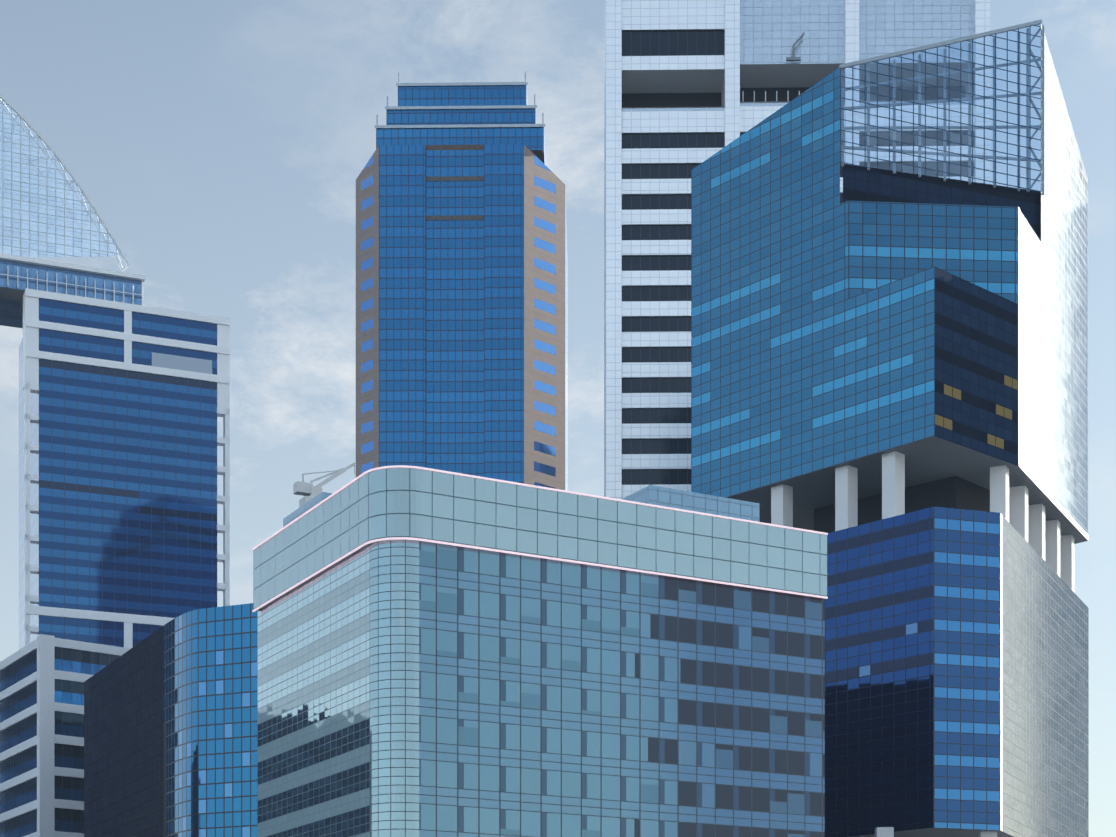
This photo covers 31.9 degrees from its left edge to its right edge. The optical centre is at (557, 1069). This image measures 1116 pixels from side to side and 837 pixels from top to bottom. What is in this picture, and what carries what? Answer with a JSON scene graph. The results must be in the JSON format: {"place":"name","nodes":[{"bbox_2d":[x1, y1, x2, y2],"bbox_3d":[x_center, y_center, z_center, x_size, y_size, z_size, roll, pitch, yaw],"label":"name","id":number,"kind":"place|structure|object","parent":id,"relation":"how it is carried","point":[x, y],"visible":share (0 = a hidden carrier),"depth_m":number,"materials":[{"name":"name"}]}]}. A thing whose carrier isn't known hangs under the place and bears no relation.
{"place":"outdoors","nodes":[
{"label":"outdoors","id":0,"kind":"place"},
{"bbox_2d":[0,253,229,649],"bbox_3d":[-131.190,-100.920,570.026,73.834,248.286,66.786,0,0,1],"label":"building","id":1,"kind":"structure","parent":0,"point":[124,398],"depth_m":551.10,"materials":[{"name":"blue glass"}]},
{"bbox_2d":[0,94,128,270],"bbox_3d":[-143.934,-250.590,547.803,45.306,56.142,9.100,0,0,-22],"label":"crown","id":2,"kind":"object","parent":1,"relation":"on","point":[32,199],"visible":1,"depth_m":543.83,"materials":[{"name":"clear glass"}]},
{"bbox_2d":[84,603,256,836],"bbox_3d":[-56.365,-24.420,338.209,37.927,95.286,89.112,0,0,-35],"label":"building","id":3,"kind":"structure","parent":0,"point":[170,728],"depth_m":310.57,"materials":[{"name":"blue glass"}]},
{"bbox_2d":[0,0,1115,836],"label":"sky","id":4,"kind":"structure","parent":0,"point":[224,146],"materials":[{"name":"blue"}]},
{"bbox_2d":[604,0,989,498],"bbox_3d":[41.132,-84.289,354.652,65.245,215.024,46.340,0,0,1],"label":"building","id":5,"kind":"structure","parent":0,"point":[689,85],"depth_m":333.19,"materials":[{"name":"white"}]},
{"label":"ground","id":6,"kind":"structure","parent":0,"visible":0},
{"bbox_2d":[0,634,130,836],"bbox_3d":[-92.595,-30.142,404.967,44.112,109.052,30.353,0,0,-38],"label":"building","id":7,"kind":"structure","parent":6,"relation":"on","point":[43,678],"depth_m":384.62,"materials":[{"name":"white concrete"}]},
{"bbox_2d":[356,71,567,490],"bbox_3d":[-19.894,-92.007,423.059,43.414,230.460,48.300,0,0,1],"label":"building","id":8,"kind":"structure","parent":6,"relation":"on","point":[461,302],"depth_m":399.71,"materials":[{"name":"blue glass"}]},
{"bbox_2d":[252,465,827,836],"bbox_3d":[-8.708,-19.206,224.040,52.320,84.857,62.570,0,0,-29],"label":"building","id":9,"kind":"structure","parent":6,"relation":"on","point":[441,653],"depth_m":196.22,"materials":[{"name":"blue glass"}]},
{"bbox_2d":[293,462,355,507],"bbox_3d":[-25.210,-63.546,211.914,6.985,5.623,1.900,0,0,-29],"label":"rooftop crane","id":10,"kind":"object","parent":9,"relation":"on","point":[308,491],"visible":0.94,"depth_m":210.72,"materials":[{"name":"grey metal"}]},
{"bbox_2d":[814,207,1088,836],"bbox_3d":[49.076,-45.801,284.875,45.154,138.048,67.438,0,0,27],"label":"tower base","id":11,"kind":"structure","parent":6,"relation":"on","point":[956,657],"depth_m":254.32,"materials":[{"name":"glass"}]},
{"bbox_2d":[691,23,1087,543],"bbox_3d":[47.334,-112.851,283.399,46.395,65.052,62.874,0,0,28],"label":"building","id":12,"kind":"structure","parent":11,"relation":"on","point":[867,323],"depth_m":264.49,"materials":[{"name":"blue glass"}]},
{"bbox_2d":[839,19,1043,194],"bbox_3d":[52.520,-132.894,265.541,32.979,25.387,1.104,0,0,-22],"label":"crown","id":13,"kind":"object","parent":12,"relation":"attached to","point":[944,127],"visible":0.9,"depth_m":266.03,"materials":[{"name":"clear glass"}]},
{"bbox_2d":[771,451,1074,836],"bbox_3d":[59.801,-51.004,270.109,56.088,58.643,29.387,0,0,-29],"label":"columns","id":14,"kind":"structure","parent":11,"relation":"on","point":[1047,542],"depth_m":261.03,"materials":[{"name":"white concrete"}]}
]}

